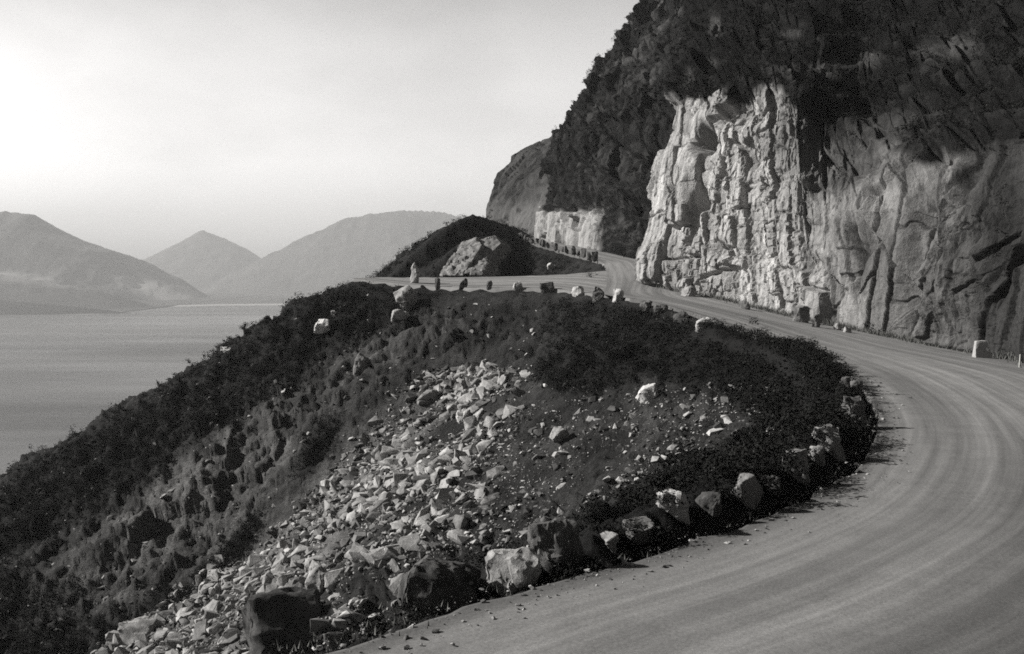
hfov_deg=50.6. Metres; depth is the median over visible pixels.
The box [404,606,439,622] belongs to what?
shrub
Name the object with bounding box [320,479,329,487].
scree rock
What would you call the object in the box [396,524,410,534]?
scree rock
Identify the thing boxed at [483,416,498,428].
scree rock
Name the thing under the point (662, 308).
parapet stone
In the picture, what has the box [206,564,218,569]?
scree rock
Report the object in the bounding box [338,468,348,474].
scree rock
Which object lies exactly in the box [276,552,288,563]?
scree rock
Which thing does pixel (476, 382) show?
scree rock
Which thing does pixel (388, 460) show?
scree rock
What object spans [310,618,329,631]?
scree rock
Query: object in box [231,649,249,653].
scree rock
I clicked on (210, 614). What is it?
scree rock
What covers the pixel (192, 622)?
scree rock
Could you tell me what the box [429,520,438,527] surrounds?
scree rock
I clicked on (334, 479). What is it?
scree rock
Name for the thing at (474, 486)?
scree rock
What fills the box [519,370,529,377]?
scree rock
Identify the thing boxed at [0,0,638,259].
sky
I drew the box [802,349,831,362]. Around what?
shrub
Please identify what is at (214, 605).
scree rock
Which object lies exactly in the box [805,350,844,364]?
shrub
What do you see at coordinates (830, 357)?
shrub
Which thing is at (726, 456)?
shrub
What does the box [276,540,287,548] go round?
scree rock
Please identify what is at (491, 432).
scree rock
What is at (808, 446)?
shrub
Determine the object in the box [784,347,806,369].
shrub
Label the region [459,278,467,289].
parapet stone
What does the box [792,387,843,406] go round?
shrub
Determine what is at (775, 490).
parapet stone
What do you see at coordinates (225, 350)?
boulder
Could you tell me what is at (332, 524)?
scree rock
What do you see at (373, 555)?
scree rock
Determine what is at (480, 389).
scree rock
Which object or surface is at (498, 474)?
scree rock
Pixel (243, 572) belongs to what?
scree rock
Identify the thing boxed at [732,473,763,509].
parapet stone
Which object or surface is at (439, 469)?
scree rock
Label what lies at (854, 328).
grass
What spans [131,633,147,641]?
scree rock
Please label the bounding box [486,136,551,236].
mountainside
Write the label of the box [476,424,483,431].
scree rock
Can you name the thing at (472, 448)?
scree rock
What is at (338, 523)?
scree rock
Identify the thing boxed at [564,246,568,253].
guard stone
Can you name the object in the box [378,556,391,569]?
scree rock
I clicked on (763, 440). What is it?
shrub
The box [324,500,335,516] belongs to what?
scree rock
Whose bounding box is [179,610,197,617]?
scree rock
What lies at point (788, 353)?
shrub
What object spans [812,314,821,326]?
fallen rock
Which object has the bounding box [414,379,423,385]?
scree rock
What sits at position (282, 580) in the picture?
scree rock
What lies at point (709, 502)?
parapet stone
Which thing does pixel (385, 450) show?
scree rock
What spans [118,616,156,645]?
boulder
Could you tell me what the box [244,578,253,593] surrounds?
scree rock
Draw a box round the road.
[329,237,1023,653]
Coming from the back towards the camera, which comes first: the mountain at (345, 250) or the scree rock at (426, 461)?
the mountain at (345, 250)
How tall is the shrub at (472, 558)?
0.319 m
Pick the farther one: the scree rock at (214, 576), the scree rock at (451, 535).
the scree rock at (214, 576)
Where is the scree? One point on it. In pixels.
(358, 483)
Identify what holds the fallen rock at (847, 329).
on the road
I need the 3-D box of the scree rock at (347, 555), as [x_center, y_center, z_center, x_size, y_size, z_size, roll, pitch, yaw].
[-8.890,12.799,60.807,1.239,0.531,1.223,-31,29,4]
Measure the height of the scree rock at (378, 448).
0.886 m
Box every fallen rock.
[680,285,696,296]
[739,300,749,309]
[791,306,809,322]
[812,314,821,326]
[833,323,841,329]
[843,326,851,332]
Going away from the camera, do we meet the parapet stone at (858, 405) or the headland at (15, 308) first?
the parapet stone at (858, 405)
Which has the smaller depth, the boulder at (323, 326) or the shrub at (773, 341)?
the shrub at (773, 341)
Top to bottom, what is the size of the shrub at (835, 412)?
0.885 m
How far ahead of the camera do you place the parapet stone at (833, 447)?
25.53 m
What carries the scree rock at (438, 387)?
on the hillside
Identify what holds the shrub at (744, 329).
on the hillside
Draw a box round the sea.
[0,290,284,473]
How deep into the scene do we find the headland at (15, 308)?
2766.77 m
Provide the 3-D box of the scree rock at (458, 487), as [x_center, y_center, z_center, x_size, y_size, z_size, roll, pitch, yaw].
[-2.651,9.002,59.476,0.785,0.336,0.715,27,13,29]
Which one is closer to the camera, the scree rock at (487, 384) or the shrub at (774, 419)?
the shrub at (774, 419)
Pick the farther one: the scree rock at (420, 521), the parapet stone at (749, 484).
the scree rock at (420, 521)
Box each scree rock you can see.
[95,647,108,653]
[105,630,118,640]
[112,634,120,645]
[113,646,128,653]
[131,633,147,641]
[136,643,153,653]
[152,610,172,618]
[154,613,165,625]
[154,630,166,641]
[154,649,165,653]
[165,632,182,640]
[166,638,182,648]
[169,649,180,653]
[173,603,185,616]
[176,606,192,616]
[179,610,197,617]
[179,618,187,623]
[184,627,192,633]
[189,619,202,628]
[190,592,203,599]
[193,618,209,640]
[195,575,202,586]
[199,569,206,576]
[201,599,218,613]
[203,599,221,610]
[203,610,219,619]
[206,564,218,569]
[206,623,227,634]
[207,569,218,581]
[209,587,215,596]
[214,555,225,562]
[216,567,234,577]
[218,636,225,646]
[221,574,232,582]
[221,584,233,590]
[221,633,241,645]
[222,628,241,638]
[222,647,232,653]
[228,623,238,628]
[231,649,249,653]
[232,588,243,592]
[233,571,251,582]
[239,568,253,576]
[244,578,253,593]
[245,577,262,586]
[246,554,267,566]
[251,567,265,577]
[256,584,265,593]
[261,573,274,583]
[265,583,278,592]
[266,556,272,564]
[271,551,289,568]
[271,568,286,575]
[275,562,289,577]
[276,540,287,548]
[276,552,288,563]
[276,574,293,585]
[287,544,307,558]
[292,538,298,548]
[298,576,305,583]
[304,555,322,570]
[309,560,319,566]
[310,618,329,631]
[313,555,327,561]
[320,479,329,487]
[323,631,348,647]
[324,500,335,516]
[324,568,343,587]
[327,513,335,522]
[327,521,336,530]
[329,475,339,484]
[329,482,339,493]
[330,507,337,515]
[330,618,347,629]
[332,603,346,617]
[336,518,343,529]
[337,506,347,516]
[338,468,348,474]
[338,506,357,517]
[338,606,366,622]
[340,480,353,486]
[344,550,351,558]
[346,510,356,521]
[349,512,362,526]
[349,542,370,563]
[350,522,357,529]
[351,492,362,499]
[352,496,365,506]
[354,598,367,606]
[359,491,367,496]
[359,501,373,513]
[360,547,384,566]
[362,503,373,507]
[367,416,382,426]
[367,487,379,496]
[369,496,377,500]
[371,498,391,511]
[373,475,382,486]
[374,445,386,452]
[374,486,387,495]
[378,457,396,466]
[378,492,392,499]
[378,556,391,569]
[380,445,398,456]
[382,475,392,483]
[382,502,390,511]
[384,478,393,487]
[384,544,400,551]
[384,547,398,561]
[387,558,399,572]
[389,572,407,591]
[391,520,404,529]
[393,472,407,482]
[393,583,399,596]
[396,449,409,458]
[396,484,407,494]
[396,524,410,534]
[398,457,406,462]
[398,533,419,550]
[400,418,409,423]
[400,477,411,487]
[401,441,414,449]
[401,515,409,524]
[403,451,417,454]
[407,455,417,464]
[411,414,420,419]
[412,479,429,490]
[413,421,421,426]
[413,475,430,483]
[413,504,430,524]
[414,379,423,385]
[414,462,425,474]
[415,448,429,460]
[416,513,431,528]
[417,401,429,404]
[419,378,431,387]
[421,483,426,489]
[422,458,430,464]
[424,466,437,473]
[425,371,437,379]
[428,453,444,464]
[429,498,445,509]
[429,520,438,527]
[430,471,438,484]
[431,507,437,514]
[434,384,441,393]
[435,466,446,473]
[435,487,454,501]
[437,454,451,463]
[437,508,447,514]
[439,411,450,419]
[439,476,450,487]
[444,465,458,471]
[446,404,457,413]
[447,528,466,544]
[453,373,459,379]
[453,515,467,528]
[454,449,465,459]
[454,493,466,503]
[456,485,467,491]
[457,392,471,403]
[457,403,469,410]
[459,443,466,450]
[459,456,470,463]
[461,380,466,389]
[461,427,476,443]
[463,415,477,430]
[463,444,477,454]
[465,377,470,386]
[465,392,476,401]
[467,404,479,412]
[467,483,488,489]
[470,362,478,370]
[471,379,481,386]
[474,482,487,501]
[475,366,483,373]
[476,369,483,377]
[476,386,486,398]
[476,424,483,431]
[476,439,493,451]
[480,359,487,367]
[480,380,493,389]
[480,496,496,505]
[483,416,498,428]
[485,362,497,367]
[486,465,504,477]
[487,429,496,436]
[492,471,506,479]
[496,408,503,419]
[497,373,508,384]
[502,404,518,419]
[510,387,524,396]
[516,489,527,496]
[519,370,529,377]
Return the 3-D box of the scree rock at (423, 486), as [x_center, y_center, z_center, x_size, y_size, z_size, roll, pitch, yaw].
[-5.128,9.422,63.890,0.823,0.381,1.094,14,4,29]
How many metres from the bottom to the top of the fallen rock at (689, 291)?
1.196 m
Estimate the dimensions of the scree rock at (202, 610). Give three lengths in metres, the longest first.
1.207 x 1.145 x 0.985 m
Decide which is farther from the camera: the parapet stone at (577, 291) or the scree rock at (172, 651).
the parapet stone at (577, 291)
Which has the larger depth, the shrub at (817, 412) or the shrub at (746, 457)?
the shrub at (817, 412)
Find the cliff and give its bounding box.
[634,0,1023,362]
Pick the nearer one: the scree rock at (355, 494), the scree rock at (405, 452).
the scree rock at (355, 494)
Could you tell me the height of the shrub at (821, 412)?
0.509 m
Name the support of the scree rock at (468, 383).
on the hillside
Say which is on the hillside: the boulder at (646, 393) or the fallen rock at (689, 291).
the boulder at (646, 393)
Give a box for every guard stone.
[541,239,545,246]
[553,243,557,250]
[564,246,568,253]
[571,246,576,254]
[581,248,585,257]
[586,252,591,259]
[592,251,597,261]
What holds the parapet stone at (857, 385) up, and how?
on the hillside
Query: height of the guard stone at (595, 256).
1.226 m
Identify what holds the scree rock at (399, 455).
on the hillside
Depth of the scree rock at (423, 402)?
82.14 m
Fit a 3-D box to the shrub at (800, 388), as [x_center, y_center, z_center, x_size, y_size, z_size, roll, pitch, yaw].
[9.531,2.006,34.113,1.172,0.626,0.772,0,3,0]
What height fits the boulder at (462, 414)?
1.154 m
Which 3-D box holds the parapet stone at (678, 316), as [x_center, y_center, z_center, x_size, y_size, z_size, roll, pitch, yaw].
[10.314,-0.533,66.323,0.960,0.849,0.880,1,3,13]
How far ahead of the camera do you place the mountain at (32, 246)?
3805.32 m
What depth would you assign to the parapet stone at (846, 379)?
35.96 m
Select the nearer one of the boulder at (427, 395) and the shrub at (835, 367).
the shrub at (835, 367)
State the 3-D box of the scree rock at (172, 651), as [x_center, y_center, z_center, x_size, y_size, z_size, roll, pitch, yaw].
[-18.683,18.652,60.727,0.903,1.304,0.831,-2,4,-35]
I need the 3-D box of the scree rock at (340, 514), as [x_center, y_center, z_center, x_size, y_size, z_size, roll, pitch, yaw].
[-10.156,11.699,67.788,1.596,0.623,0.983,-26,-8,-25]
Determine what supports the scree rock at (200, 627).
on the hillside
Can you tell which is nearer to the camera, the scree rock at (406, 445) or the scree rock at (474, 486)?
the scree rock at (474, 486)
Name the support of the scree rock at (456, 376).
on the scree
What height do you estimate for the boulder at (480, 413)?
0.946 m
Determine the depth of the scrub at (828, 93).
87.56 m
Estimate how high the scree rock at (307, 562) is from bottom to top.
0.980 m
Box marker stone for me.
[972,340,991,357]
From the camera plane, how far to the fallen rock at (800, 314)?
71.39 m
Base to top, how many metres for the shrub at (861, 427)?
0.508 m
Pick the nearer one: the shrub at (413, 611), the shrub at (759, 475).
the shrub at (413, 611)
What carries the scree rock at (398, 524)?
on the hillside
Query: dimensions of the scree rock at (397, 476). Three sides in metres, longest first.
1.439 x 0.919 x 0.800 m
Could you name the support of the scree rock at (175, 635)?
on the hillside
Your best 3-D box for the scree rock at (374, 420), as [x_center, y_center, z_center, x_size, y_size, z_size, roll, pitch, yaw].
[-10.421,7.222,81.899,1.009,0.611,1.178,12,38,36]
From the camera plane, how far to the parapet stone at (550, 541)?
17.00 m
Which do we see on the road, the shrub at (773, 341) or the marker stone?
the marker stone
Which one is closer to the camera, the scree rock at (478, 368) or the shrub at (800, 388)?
the shrub at (800, 388)
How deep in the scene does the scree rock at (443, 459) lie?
66.38 m
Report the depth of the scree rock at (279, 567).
65.60 m
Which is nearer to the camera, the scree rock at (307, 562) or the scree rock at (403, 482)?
the scree rock at (307, 562)
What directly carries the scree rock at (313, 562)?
on the hillside
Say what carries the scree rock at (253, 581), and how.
on the hillside
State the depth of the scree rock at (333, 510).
68.83 m
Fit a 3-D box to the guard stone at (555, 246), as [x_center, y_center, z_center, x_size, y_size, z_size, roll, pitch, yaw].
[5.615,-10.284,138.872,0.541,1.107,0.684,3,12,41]
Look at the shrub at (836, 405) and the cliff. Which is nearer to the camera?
the shrub at (836, 405)
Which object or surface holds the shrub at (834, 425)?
on the hillside
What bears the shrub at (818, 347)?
on the hillside
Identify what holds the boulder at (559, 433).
on the hillside
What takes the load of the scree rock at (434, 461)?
on the hillside
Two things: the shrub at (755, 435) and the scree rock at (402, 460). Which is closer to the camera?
the shrub at (755, 435)
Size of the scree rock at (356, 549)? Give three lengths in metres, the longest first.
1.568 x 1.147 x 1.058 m
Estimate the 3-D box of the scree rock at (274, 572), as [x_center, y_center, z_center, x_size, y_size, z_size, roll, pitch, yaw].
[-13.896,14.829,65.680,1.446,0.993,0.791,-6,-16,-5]
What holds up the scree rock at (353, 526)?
on the hillside
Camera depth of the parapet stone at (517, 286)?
93.97 m
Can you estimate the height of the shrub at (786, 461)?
0.753 m
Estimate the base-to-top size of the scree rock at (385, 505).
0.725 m
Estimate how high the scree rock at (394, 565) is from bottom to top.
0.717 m
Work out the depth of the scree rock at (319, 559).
62.96 m
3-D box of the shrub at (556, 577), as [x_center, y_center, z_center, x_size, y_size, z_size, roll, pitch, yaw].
[0.871,3.812,16.806,0.994,0.532,1.171,3,4,40]
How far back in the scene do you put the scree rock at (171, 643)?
62.39 m
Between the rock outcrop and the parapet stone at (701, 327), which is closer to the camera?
the parapet stone at (701, 327)
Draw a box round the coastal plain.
[101,293,319,310]
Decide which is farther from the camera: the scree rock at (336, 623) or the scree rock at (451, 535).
the scree rock at (451, 535)
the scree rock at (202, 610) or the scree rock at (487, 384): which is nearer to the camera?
the scree rock at (202, 610)
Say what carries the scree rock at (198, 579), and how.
on the hillside
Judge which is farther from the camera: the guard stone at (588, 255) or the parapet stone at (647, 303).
the guard stone at (588, 255)
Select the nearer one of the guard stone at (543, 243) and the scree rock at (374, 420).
the scree rock at (374, 420)
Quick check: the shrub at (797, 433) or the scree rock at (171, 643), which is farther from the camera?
the scree rock at (171, 643)
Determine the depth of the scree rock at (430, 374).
85.03 m
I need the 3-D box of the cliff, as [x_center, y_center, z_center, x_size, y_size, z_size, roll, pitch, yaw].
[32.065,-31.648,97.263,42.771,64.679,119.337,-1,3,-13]
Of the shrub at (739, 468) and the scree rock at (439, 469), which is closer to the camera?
the shrub at (739, 468)
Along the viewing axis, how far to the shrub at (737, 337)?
55.64 m
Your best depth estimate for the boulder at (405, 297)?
95.43 m
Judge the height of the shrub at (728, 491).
0.563 m
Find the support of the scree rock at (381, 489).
on the hillside
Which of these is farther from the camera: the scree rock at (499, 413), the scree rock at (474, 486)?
the scree rock at (499, 413)
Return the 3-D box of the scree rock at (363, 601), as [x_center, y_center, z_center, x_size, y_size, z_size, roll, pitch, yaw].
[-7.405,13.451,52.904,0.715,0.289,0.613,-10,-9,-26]
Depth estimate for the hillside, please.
76.59 m
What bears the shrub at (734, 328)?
on the hillside
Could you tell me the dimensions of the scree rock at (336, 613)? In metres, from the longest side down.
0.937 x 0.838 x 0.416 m
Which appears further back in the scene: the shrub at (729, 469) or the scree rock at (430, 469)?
the scree rock at (430, 469)
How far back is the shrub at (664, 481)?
20.83 m
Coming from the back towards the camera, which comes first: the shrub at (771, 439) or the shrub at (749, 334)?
the shrub at (749, 334)
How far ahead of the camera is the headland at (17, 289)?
3073.11 m
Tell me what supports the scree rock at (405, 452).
on the hillside
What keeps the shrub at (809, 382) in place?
on the hillside
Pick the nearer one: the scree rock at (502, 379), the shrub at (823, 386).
the shrub at (823, 386)
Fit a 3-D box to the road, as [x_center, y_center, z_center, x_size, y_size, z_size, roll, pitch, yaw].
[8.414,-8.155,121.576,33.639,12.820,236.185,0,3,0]
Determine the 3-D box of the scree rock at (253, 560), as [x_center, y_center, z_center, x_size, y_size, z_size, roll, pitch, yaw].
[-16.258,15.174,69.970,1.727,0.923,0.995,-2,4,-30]
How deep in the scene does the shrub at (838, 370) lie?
37.97 m
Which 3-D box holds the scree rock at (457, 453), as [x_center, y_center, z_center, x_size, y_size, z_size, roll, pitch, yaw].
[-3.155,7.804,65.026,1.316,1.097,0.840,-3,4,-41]
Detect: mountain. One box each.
[0,211,208,300]
[144,230,260,289]
[201,210,461,293]
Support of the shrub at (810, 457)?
on the hillside
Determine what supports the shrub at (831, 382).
on the hillside
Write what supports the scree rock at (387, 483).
on the hillside
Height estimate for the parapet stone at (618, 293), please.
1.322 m
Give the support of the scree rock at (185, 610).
on the hillside
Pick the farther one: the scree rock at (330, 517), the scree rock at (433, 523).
the scree rock at (330, 517)
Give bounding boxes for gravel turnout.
[353,271,612,298]
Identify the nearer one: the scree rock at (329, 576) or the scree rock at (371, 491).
the scree rock at (329, 576)
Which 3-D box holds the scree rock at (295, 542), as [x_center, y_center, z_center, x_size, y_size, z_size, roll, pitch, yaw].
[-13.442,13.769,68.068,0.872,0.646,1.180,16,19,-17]
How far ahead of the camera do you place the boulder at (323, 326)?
95.97 m
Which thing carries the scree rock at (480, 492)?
on the hillside
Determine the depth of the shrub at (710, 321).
59.75 m
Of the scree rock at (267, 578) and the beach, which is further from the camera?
the beach
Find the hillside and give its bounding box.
[0,214,877,653]
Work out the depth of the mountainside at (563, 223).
160.88 m
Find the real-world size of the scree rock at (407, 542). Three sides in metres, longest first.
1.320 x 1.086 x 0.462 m
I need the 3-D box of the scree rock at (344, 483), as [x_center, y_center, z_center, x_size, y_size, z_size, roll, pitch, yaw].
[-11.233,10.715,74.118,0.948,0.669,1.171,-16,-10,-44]
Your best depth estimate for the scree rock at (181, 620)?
66.67 m
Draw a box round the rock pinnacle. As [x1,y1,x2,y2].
[410,262,419,282]
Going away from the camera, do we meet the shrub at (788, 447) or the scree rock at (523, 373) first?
the shrub at (788, 447)
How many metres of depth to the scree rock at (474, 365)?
84.49 m
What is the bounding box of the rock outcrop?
[440,236,510,276]
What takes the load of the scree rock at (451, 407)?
on the hillside
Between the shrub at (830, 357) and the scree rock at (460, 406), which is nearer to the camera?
the shrub at (830, 357)
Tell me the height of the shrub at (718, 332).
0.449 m
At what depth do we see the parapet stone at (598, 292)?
83.39 m
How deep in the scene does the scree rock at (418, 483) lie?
64.18 m
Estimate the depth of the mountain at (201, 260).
6011.64 m
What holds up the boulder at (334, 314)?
on the hillside
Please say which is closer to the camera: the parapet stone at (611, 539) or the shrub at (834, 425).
the parapet stone at (611, 539)
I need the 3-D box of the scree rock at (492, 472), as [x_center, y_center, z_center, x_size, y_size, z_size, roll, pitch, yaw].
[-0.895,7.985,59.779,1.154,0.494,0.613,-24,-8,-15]
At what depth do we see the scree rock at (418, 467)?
67.17 m
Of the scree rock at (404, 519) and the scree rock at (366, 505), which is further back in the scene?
the scree rock at (366, 505)
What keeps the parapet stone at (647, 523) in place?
on the hillside
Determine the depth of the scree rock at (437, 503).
58.77 m
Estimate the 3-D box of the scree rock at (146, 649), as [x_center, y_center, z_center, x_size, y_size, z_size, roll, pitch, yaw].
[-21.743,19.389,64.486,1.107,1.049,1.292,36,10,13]
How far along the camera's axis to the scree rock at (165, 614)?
69.37 m
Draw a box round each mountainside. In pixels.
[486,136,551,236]
[534,0,690,258]
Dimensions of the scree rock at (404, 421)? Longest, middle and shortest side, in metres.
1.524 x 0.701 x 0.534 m
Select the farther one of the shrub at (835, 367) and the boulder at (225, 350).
the boulder at (225, 350)
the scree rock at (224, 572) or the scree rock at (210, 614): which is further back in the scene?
the scree rock at (224, 572)
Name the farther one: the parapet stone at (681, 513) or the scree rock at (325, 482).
the scree rock at (325, 482)
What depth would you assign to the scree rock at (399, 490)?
66.30 m
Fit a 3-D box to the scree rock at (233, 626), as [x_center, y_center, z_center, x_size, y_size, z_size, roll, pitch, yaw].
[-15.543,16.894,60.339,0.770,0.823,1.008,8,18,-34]
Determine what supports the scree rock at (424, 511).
on the scree
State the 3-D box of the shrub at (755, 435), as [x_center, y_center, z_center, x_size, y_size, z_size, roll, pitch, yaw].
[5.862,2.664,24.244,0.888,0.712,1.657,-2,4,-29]
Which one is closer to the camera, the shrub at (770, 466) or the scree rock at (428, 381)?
the shrub at (770, 466)
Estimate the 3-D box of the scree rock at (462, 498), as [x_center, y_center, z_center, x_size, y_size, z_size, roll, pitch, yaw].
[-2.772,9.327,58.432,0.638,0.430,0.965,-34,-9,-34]
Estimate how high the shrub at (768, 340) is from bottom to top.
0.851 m
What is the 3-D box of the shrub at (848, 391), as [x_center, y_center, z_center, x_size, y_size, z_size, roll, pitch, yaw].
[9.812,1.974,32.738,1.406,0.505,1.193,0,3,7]
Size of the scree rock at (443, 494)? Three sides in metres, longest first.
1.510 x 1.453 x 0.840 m
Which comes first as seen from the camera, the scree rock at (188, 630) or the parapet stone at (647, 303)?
the scree rock at (188, 630)
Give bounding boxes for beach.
[119,304,283,311]
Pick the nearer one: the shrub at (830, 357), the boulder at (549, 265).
the shrub at (830, 357)
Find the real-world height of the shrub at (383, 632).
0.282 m
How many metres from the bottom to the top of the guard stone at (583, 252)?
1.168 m
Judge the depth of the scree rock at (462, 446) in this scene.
66.64 m
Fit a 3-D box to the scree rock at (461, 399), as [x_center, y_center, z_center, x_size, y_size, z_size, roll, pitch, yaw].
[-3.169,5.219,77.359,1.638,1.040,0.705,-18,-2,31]
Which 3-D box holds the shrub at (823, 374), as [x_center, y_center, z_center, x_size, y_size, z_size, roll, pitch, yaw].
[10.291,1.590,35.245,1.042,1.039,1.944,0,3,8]
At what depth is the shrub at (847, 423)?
27.34 m
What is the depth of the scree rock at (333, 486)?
74.18 m
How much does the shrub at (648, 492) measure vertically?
0.623 m
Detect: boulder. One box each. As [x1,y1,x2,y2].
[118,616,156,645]
[220,347,233,353]
[241,586,320,653]
[305,564,326,595]
[314,319,329,333]
[331,310,336,317]
[353,353,368,376]
[391,309,409,322]
[393,285,415,311]
[417,389,436,400]
[456,409,470,422]
[474,408,484,419]
[547,263,555,269]
[549,426,569,442]
[635,383,657,403]
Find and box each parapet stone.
[397,554,480,619]
[435,277,439,289]
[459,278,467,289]
[485,547,541,597]
[486,280,492,289]
[513,281,522,290]
[527,516,583,576]
[539,281,554,293]
[571,286,583,296]
[592,286,603,301]
[600,531,618,553]
[612,288,623,302]
[621,516,654,543]
[640,300,651,310]
[653,304,667,314]
[656,489,689,524]
[673,311,687,322]
[695,317,713,332]
[695,490,721,516]
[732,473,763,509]
[761,475,781,497]
[782,449,810,486]
[808,445,825,465]
[811,424,845,461]
[838,396,866,426]
[840,376,850,389]
[850,380,862,395]
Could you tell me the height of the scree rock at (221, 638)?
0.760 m
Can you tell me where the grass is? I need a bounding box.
[268,284,1023,653]
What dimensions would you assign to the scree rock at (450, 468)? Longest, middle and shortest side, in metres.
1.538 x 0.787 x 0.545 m
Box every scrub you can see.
[0,213,806,653]
[540,0,1023,341]
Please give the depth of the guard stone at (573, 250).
130.90 m
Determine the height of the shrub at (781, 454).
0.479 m
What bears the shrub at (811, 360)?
on the hillside
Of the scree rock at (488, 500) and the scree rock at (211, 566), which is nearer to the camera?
the scree rock at (488, 500)
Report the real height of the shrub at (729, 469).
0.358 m
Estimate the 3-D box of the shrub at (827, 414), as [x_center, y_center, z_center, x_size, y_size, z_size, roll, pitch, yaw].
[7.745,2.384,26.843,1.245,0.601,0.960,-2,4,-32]
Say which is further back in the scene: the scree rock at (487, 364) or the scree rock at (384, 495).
the scree rock at (487, 364)
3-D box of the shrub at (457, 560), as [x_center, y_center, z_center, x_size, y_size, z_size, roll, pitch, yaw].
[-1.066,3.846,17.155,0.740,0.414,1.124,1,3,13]
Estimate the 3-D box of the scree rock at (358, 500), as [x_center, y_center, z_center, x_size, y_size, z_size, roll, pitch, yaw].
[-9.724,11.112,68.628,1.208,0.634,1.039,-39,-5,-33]
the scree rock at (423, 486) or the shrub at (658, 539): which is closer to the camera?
the shrub at (658, 539)
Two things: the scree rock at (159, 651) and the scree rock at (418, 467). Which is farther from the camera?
the scree rock at (418, 467)
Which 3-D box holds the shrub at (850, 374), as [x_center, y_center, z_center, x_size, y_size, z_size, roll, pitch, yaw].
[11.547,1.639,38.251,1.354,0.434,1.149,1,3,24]
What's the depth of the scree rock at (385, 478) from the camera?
69.27 m
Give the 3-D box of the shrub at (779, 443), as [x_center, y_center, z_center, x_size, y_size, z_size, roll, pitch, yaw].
[5.120,2.687,22.828,1.648,0.849,0.883,-1,3,-17]
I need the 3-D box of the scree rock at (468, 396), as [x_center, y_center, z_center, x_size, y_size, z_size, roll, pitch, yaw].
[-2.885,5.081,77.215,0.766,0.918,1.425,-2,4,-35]
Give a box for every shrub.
[354,610,393,634]
[357,618,395,640]
[365,622,407,640]
[392,597,434,628]
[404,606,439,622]
[443,555,465,562]
[463,548,486,567]
[540,556,610,583]
[584,516,644,535]
[612,489,655,512]
[619,471,690,510]
[623,473,691,507]
[633,523,688,547]
[685,473,724,489]
[688,469,746,502]
[689,445,777,489]
[699,457,756,482]
[700,316,727,327]
[701,456,761,481]
[707,461,755,477]
[709,453,734,477]
[713,324,728,329]
[713,328,735,336]
[720,458,762,479]
[721,435,794,464]
[721,465,738,479]
[725,315,758,334]
[726,442,767,470]
[730,324,760,333]
[732,333,746,339]
[735,439,811,475]
[739,330,763,338]
[743,440,802,468]
[745,434,797,456]
[746,327,774,341]
[749,438,816,458]
[750,428,799,455]
[751,430,807,453]
[754,334,784,349]
[755,454,782,475]
[756,327,770,343]
[761,336,796,353]
[765,408,830,439]
[770,336,800,345]
[773,413,803,435]
[777,350,791,356]
[778,447,820,464]
[780,422,829,443]
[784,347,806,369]
[784,404,830,415]
[787,339,805,354]
[788,408,839,425]
[788,411,816,437]
[792,339,826,352]
[792,359,834,372]
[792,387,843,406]
[793,340,817,350]
[794,358,828,368]
[795,339,833,354]
[795,380,831,397]
[797,354,825,381]
[798,401,854,423]
[798,408,848,419]
[799,379,812,387]
[799,440,821,448]
[801,389,835,410]
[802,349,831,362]
[803,409,841,432]
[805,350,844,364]
[806,378,845,391]
[806,379,847,394]
[806,418,847,436]
[808,353,837,364]
[809,399,851,415]
[811,362,841,385]
[813,384,856,398]
[820,356,849,374]
[820,364,850,375]
[830,365,854,375]
[830,368,853,380]
[831,412,864,431]
[835,418,879,436]
[836,367,858,377]
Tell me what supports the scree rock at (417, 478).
on the hillside
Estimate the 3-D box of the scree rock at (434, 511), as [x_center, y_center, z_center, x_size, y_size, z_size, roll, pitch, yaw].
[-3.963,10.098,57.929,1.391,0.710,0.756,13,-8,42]
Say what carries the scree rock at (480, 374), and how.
on the hillside
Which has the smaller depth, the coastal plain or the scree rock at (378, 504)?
the scree rock at (378, 504)
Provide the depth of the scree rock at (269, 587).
62.61 m
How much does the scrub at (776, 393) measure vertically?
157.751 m
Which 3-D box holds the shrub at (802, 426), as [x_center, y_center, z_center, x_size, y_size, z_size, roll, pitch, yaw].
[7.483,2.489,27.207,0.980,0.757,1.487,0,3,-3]
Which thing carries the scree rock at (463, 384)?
on the hillside
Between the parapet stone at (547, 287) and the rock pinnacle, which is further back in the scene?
the rock pinnacle
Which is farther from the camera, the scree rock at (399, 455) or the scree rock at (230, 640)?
the scree rock at (399, 455)
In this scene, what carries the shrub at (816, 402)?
on the hillside
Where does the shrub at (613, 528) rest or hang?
on the hillside
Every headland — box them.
[0,274,156,308]
[0,300,125,314]
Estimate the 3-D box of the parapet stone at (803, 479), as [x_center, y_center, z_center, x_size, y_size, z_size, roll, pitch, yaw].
[6.030,3.055,23.091,0.626,0.904,0.508,1,3,10]

